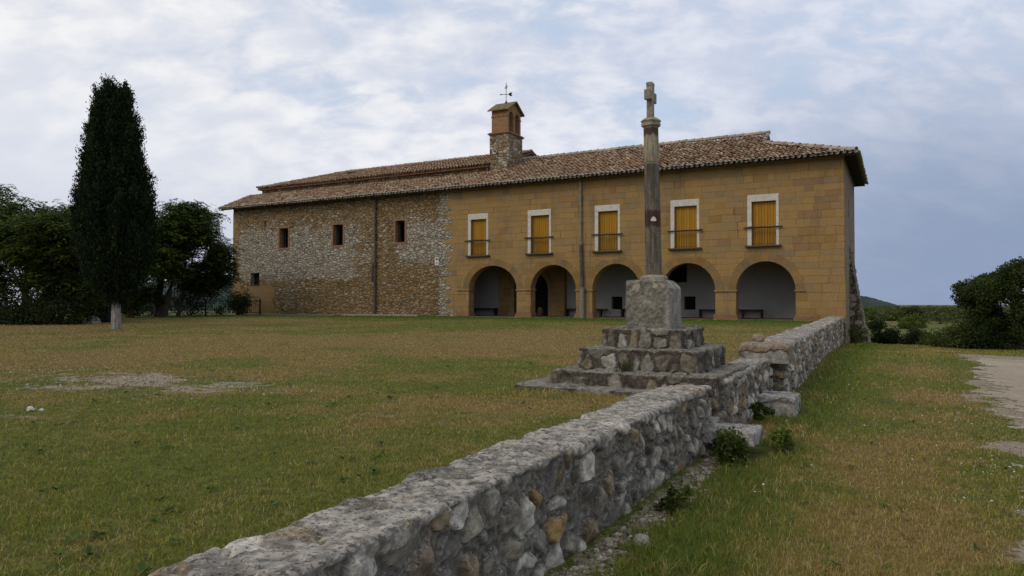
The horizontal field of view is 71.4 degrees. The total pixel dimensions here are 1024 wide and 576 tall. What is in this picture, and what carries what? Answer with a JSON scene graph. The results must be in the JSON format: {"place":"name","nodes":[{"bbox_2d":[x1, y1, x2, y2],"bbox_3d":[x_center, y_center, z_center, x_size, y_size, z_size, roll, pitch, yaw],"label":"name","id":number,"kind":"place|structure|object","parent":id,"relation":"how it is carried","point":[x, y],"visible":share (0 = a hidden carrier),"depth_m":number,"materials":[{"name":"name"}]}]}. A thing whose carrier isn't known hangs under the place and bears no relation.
{"place":"outdoors","nodes":[
{"label":"outdoors","id":0,"kind":"place"},
{"bbox_2d":[45,276,232,310],"bbox_3d":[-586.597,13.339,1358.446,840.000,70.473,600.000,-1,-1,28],"label":"distant hill","id":1,"kind":"structure","parent":0,"point":[218,301],"depth_m":1125.59,"materials":[{"name":"green plant"}]},
{"bbox_2d":[0,305,1023,575],"bbox_3d":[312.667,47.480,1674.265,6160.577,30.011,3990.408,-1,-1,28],"label":"ground","id":2,"kind":"structure","parent":0,"point":[1012,551],"depth_m":6.27,"materials":[{"name":"green plant"}]},
{"bbox_2d":[0,277,21,322],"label":"shrub","id":3,"kind":"object","parent":2,"relation":"on","point":[7,296],"visible":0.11,"depth_m":32.15,"materials":[{"name":"green plant"}]},
{"bbox_2d":[0,184,24,304],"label":"leafy tree","id":4,"kind":"object","parent":2,"relation":"on","point":[6,192],"visible":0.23,"depth_m":34.31,"materials":[{"name":"green plant"}]},
{"bbox_2d":[0,277,54,324],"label":"shrub","id":5,"kind":"object","parent":2,"relation":"on","point":[7,314],"visible":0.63,"depth_m":30.27,"materials":[{"name":"green plant"}]},
{"bbox_2d":[26,406,34,411],"bbox_3d":[-4.449,1.118,6.586,0.068,0.053,0.063,-1,-1,28],"label":"loose stone","id":6,"kind":"object","parent":2,"relation":"on","point":[29,408],"visible":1,"depth_m":6.57,"materials":[{"name":"grey stone"}]},
{"bbox_2d":[0,197,83,315],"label":"leafy tree","id":7,"kind":"object","parent":2,"relation":"on","point":[6,214],"visible":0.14,"depth_m":32.03,"materials":[{"name":"green plant"}]},
{"bbox_2d":[18,286,110,324],"bbox_3d":[-19.222,0.821,30.693,3.469,2.057,3.390,1,-1,-30],"label":"shrub","id":8,"kind":"object","parent":2,"relation":"on","point":[48,311],"visible":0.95,"depth_m":30.14,"materials":[{"name":"green plant"}]},
{"bbox_2d":[0,199,130,320],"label":"leafy tree","id":9,"kind":"object","parent":2,"relation":"on","point":[47,238],"visible":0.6,"depth_m":30.24,"materials":[{"name":"green plant"}]},
{"bbox_2d":[75,321,100,323],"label":"stone kerb","id":10,"kind":"structure","parent":2,"relation":"on","point":[93,322],"depth_m":30.87,"materials":[{"name":"grey stone"}]},
{"bbox_2d":[88,315,99,320],"bbox_3d":[-18.520,1.431,31.560,0.607,0.466,0.512,-1,-1,28],"label":"loose stone","id":11,"kind":"object","parent":2,"relation":"on","point":[93,317],"visible":0.32,"depth_m":31.39,"materials":[{"name":"grey stone"}]},
{"bbox_2d":[94,299,110,321],"bbox_3d":[-19.103,0.977,33.586,1.100,1.350,0.700,-1,-1,28],"label":"metal cabinet","id":12,"kind":"object","parent":2,"relation":"on","point":[108,312],"visible":0.16,"depth_m":33.18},
{"bbox_2d":[65,73,162,328],"bbox_3d":[-14.185,-3.095,25.608,3.038,9.438,3.158,-1,-1,28],"label":"cypress tree","id":13,"kind":"object","parent":2,"relation":"on","point":[113,217],"visible":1,"depth_m":25.01,"materials":[{"name":"green plant"}]},
{"bbox_2d":[121,303,170,315],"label":"shrub","id":14,"kind":"object","parent":2,"relation":"on","point":[141,311],"visible":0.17,"depth_m":46.77,"materials":[{"name":"green plant"}]},
{"bbox_2d":[121,238,204,317],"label":"leafy tree","id":15,"kind":"object","parent":2,"relation":"on","point":[166,267],"visible":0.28,"depth_m":41.94,"materials":[{"name":"green plant"}]},
{"bbox_2d":[147,286,218,315],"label":"shrub","id":16,"kind":"object","parent":2,"relation":"on","point":[194,308],"visible":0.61,"depth_m":46.40,"materials":[{"name":"green plant"}]},
{"bbox_2d":[153,198,230,316],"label":"leafy tree","id":17,"kind":"object","parent":2,"relation":"on","point":[185,224],"visible":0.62,"depth_m":42.86,"materials":[{"name":"green plant"}]},
{"bbox_2d":[160,238,247,315],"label":"leafy tree","id":18,"kind":"object","parent":2,"relation":"on","point":[215,268],"visible":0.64,"depth_m":45.23,"materials":[{"name":"green plant"}]},
{"bbox_2d":[205,299,260,314],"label":"iron railing","id":19,"kind":"object","parent":2,"relation":"on","point":[259,312],"visible":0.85,"depth_m":48.59,"materials":[{"name":"black metal"}]},
{"bbox_2d":[212,288,261,314],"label":"shrub","id":20,"kind":"object","parent":2,"relation":"on","point":[241,302],"visible":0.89,"depth_m":48.66,"materials":[{"name":"green plant"}]},
{"bbox_2d":[148,358,772,575],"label":"stone wall","id":21,"kind":"structure","parent":2,"relation":"on","point":[540,501],"depth_m":3.56,"materials":[{"name":"grey stone"}]},
{"bbox_2d":[702,422,763,446],"bbox_3d":[2.144,1.414,6.978,0.573,0.149,0.601,-1,-1,28],"label":"step stone","id":22,"kind":"object","parent":21,"relation":"attached to","point":[753,434],"visible":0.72,"depth_m":6.80,"materials":[{"name":"grey stone"}]},
{"bbox_2d":[755,391,800,416],"bbox_3d":[3.535,1.559,9.535,0.587,0.322,0.581,-1,-1,28],"label":"step stone","id":23,"kind":"object","parent":21,"relation":"attached to","point":[783,402],"visible":0.73,"depth_m":9.29,"materials":[{"name":"grey stone"}]},
{"bbox_2d":[0,356,1023,575],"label":"lawn weeds","id":24,"kind":"object","parent":2,"relation":"on","point":[141,565],"visible":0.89,"depth_m":4.04,"materials":[{"name":"green plant"}]},
{"bbox_2d":[0,362,1023,575],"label":"loose gravel","id":25,"kind":"structure","parent":2,"relation":"on","point":[609,544],"depth_m":5.69,"materials":[{"name":"grey gravel"}]},
{"bbox_2d":[217,101,870,342],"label":"monastery","id":26,"kind":"structure","parent":2,"relation":"on","point":[510,228],"depth_m":40.52,"materials":[{"name":"stone"}]},
{"bbox_2d":[249,273,259,285],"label":"small window","id":27,"kind":"structure","parent":26,"relation":"in","point":[256,274],"depth_m":51.21,"materials":[{"name":"black"}]},
{"bbox_2d":[278,226,289,249],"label":"brick window","id":28,"kind":"structure","parent":26,"relation":"in","point":[281,230],"depth_m":49.77,"materials":[{"name":"brown brick"}]},
{"bbox_2d":[331,222,343,246],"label":"brick window","id":29,"kind":"structure","parent":26,"relation":"in","point":[335,226],"depth_m":47.53,"materials":[{"name":"brown brick"}]},
{"bbox_2d":[394,218,405,243],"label":"brick window","id":30,"kind":"structure","parent":26,"relation":"in","point":[399,224],"depth_m":45.12,"materials":[{"name":"brown brick"}]},
{"bbox_2d":[435,257,438,264],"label":"notice sign","id":31,"kind":"object","parent":26,"relation":"attached to","point":[436,260],"visible":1,"depth_m":43.35,"materials":[{"name":"white"}]},
{"bbox_2d":[464,213,491,263],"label":"window","id":32,"kind":"structure","parent":26,"relation":"in","point":[480,240],"depth_m":42.11,"materials":[{"name":"wood"}]},
{"bbox_2d":[474,308,497,314],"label":"bench","id":33,"kind":"object","parent":26,"relation":"on","point":[495,311],"visible":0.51,"depth_m":45.19,"materials":[{"name":"grey wood"}]},
{"bbox_2d":[499,265,566,315],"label":"doorway","id":34,"kind":"structure","parent":26,"relation":"in","point":[551,285],"depth_m":44.55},
{"bbox_2d":[524,209,552,261],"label":"window","id":35,"kind":"structure","parent":26,"relation":"in","point":[541,237],"depth_m":40.20,"materials":[{"name":"wood"}]},
{"bbox_2d":[538,307,543,315],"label":"stone jar","id":36,"kind":"object","parent":26,"relation":"on","point":[540,311],"visible":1,"depth_m":43.14,"materials":[{"name":"stone"}]},
{"bbox_2d":[565,308,607,315],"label":"bench","id":37,"kind":"object","parent":26,"relation":"on","point":[568,309],"visible":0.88,"depth_m":42.54,"materials":[{"name":"grey stone"}]},
{"bbox_2d":[591,204,623,259],"bbox_3d":[5.147,-2.973,38.176,1.829,2.975,0.420,-1,-1,28],"label":"window","id":38,"kind":"structure","parent":26,"relation":"in","point":[610,233],"depth_m":38.24,"materials":[{"name":"wood"}]},
{"bbox_2d":[669,264,686,282],"bbox_3d":[9.277,-0.828,39.915,1.100,1.100,0.117,-1,-1,28],"label":"upper window","id":39,"kind":"structure","parent":26,"relation":"in","point":[679,274],"depth_m":39.83,"materials":[{"name":"black"}]},
{"bbox_2d":[667,199,702,257],"bbox_3d":[8.799,-3.011,36.201,1.817,2.975,0.420,-1,-1,28],"label":"window","id":40,"kind":"structure","parent":26,"relation":"in","point":[687,230],"depth_m":36.27,"materials":[{"name":"wood"}]},
{"bbox_2d":[698,309,763,317],"bbox_3d":[11.732,1.371,38.262,3.350,0.450,0.380,-1,-1,28],"label":"bench","id":41,"kind":"object","parent":26,"relation":"on","point":[742,310],"visible":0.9,"depth_m":37.79,"materials":[{"name":"grey stone"}]},
{"bbox_2d":[743,193,783,255],"bbox_3d":[12.150,-3.043,34.390,1.839,2.979,0.420,-1,-1,28],"label":"window","id":42,"kind":"structure","parent":26,"relation":"in","point":[764,216],"depth_m":34.48,"materials":[{"name":"wood"}]},
{"bbox_2d":[514,81,749,414],"bbox_3d":[1.614,-0.559,8.886,2.305,4.004,2.606,-1,-1,28],"label":"wayside cross","id":43,"kind":"object","parent":2,"relation":"on","point":[656,342],"visible":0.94,"depth_m":8.40,"materials":[{"name":"stone"}]},
{"bbox_2d":[618,360,632,370],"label":"grass tuft","id":44,"kind":"object","parent":43,"relation":"on","point":[625,367],"visible":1,"depth_m":8.14,"materials":[{"name":"green plant"}]},
{"bbox_2d":[633,533,649,547],"bbox_3d":[0.761,1.486,4.178,0.093,0.079,0.100,0,-1,0],"label":"loose stone","id":45,"kind":"object","parent":2,"relation":"on","point":[640,537],"visible":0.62,"depth_m":4.16,"materials":[{"name":"grey stone"}]},
{"bbox_2d":[653,484,692,511],"bbox_3d":[1.105,1.459,4.914,0.261,0.214,0.322,-1,-1,28],"label":"weed plant","id":46,"kind":"object","parent":2,"relation":"on","point":[671,499],"visible":0.98,"depth_m":4.85,"materials":[{"name":"green plant"}]},
{"bbox_2d":[710,426,749,468],"bbox_3d":[1.937,1.421,6.330,0.338,0.356,0.466,-1,-1,28],"label":"weed plant","id":47,"kind":"object","parent":2,"relation":"on","point":[727,444],"visible":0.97,"depth_m":6.28,"materials":[{"name":"green plant"}]},
{"bbox_2d":[748,400,774,420],"bbox_3d":[2.998,1.487,8.574,0.270,0.260,0.280,1,-1,-25],"label":"weed plant","id":48,"kind":"object","parent":2,"relation":"on","point":[758,408],"visible":1,"depth_m":8.54,"materials":[{"name":"green plant"}]},
{"bbox_2d":[767,426,795,452],"bbox_3d":[2.638,1.478,6.995,0.308,0.293,0.463,-1,-1,28],"label":"weed plant","id":49,"kind":"object","parent":2,"relation":"on","point":[783,435],"visible":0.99,"depth_m":6.90,"materials":[{"name":"green plant"}]},
{"bbox_2d":[547,342,1023,575],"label":"verge grass","id":50,"kind":"structure","parent":2,"relation":"on","point":[729,507],"depth_m":5.30,"materials":[{"name":"green plant"}]},
{"bbox_2d":[738,316,847,391],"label":"stone wall","id":51,"kind":"structure","parent":2,"relation":"on","point":[796,355],"depth_m":12.73,"materials":[{"name":"grey stone"}]},
{"bbox_2d":[752,334,764,341],"bbox_3d":[3.804,0.783,11.016,0.185,0.152,0.194,0,-1,-14],"label":"loose stone","id":52,"kind":"object","parent":51,"relation":"on","point":[758,337],"visible":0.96,"depth_m":10.95,"materials":[{"name":"beige stone"}]},
{"bbox_2d":[848,326,869,342],"bbox_3d":[16.172,2.222,33.238,0.951,0.935,1.373,-1,-1,28],"label":"weed plant","id":53,"kind":"object","parent":2,"relation":"on","point":[856,338],"visible":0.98,"depth_m":33.35,"materials":[{"name":"green plant"}]},
{"bbox_2d":[863,308,880,319],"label":"shrub","id":54,"kind":"object","parent":2,"relation":"on","point":[869,312],"visible":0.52,"depth_m":124.08,"materials":[{"name":"green plant"}]},
{"bbox_2d":[866,319,883,327],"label":"shrub","id":55,"kind":"object","parent":2,"relation":"on","point":[871,322],"visible":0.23,"depth_m":81.88,"materials":[{"name":"green plant"}]},
{"bbox_2d":[746,384,1014,501],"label":"meadow flowers","id":56,"kind":"object","parent":2,"relation":"on","point":[912,455],"visible":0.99,"depth_m":7.46,"materials":[{"name":"yellow plant"}]},
{"bbox_2d":[868,320,905,344],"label":"shrub","id":57,"kind":"object","parent":2,"relation":"on","point":[888,336],"visible":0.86,"depth_m":43.64,"materials":[{"name":"green plant"}]},
{"bbox_2d":[880,309,904,320],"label":"shrub","id":58,"kind":"object","parent":2,"relation":"on","point":[890,313],"visible":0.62,"depth_m":117.37,"materials":[{"name":"green plant"}]},
{"bbox_2d":[897,316,920,328],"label":"shrub","id":59,"kind":"object","parent":2,"relation":"on","point":[908,323],"visible":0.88,"depth_m":79.58,"materials":[{"name":"green plant"}]},
{"bbox_2d":[897,305,924,316],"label":"shrub","id":60,"kind":"object","parent":2,"relation":"on","point":[911,311],"visible":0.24,"depth_m":119.22,"materials":[{"name":"green plant"}]},
{"bbox_2d":[898,326,928,344],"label":"shrub","id":61,"kind":"object","parent":2,"relation":"on","point":[911,338],"visible":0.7,"depth_m":42.82,"materials":[{"name":"green plant"}]},
{"bbox_2d":[904,315,926,327],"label":"shrub","id":62,"kind":"object","parent":2,"relation":"on","point":[923,324],"visible":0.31,"depth_m":83.27,"materials":[{"name":"green plant"}]},
{"bbox_2d":[916,333,937,344],"bbox_3d":[22.998,2.936,38.961,1.558,1.005,1.719,-1,-1,28],"label":"shrub","id":63,"kind":"object","parent":2,"relation":"on","point":[920,342],"visible":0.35,"depth_m":38.99,"materials":[{"name":"green plant"}]},
{"bbox_2d":[924,307,946,320],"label":"shrub","id":64,"kind":"object","parent":2,"relation":"on","point":[935,312],"visible":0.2,"depth_m":121.22,"materials":[{"name":"green plant"}]},
{"bbox_2d":[863,305,1011,323],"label":"scrub","id":65,"kind":"object","parent":2,"relation":"on","point":[948,318],"visible":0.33,"depth_m":111.53,"materials":[{"name":"green plant"}]},
{"bbox_2d":[939,307,956,318],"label":"shrub","id":66,"kind":"object","parent":2,"relation":"on","point":[947,311],"visible":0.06,"depth_m":125.95,"materials":[{"name":"green plant"}]},
{"bbox_2d":[923,319,977,347],"bbox_3d":[17.814,1.928,28.734,1.925,1.383,1.911,0,-1,9],"label":"shrub","id":67,"kind":"object","parent":2,"relation":"on","point":[950,338],"visible":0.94,"depth_m":28.59,"materials":[{"name":"green plant"}]},
{"bbox_2d":[949,256,1023,349],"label":"holm oak","id":68,"kind":"object","parent":2,"relation":"on","point":[984,295],"visible":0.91,"depth_m":28.21,"materials":[{"name":"green plant"}]},
{"bbox_2d":[954,316,1023,349],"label":"shrub","id":69,"kind":"object","parent":2,"relation":"on","point":[988,340],"visible":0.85,"depth_m":28.08,"materials":[{"name":"green plant"}]},
{"bbox_2d":[0,0,1023,305],"label":"sky","id":70,"kind":"structure","parent":0,"point":[233,97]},
{"bbox_2d":[861,296,900,306],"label":"distant hill","id":71,"kind":"structure","parent":0,"point":[867,301],"depth_m":765.95,"materials":[{"name":"green plant"}]},
{"bbox_2d":[963,358,1023,466],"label":"gravel path","id":72,"kind":"structure","parent":0,"point":[1008,373],"depth_m":13.61,"materials":[{"name":"beige gravel"}]}
]}

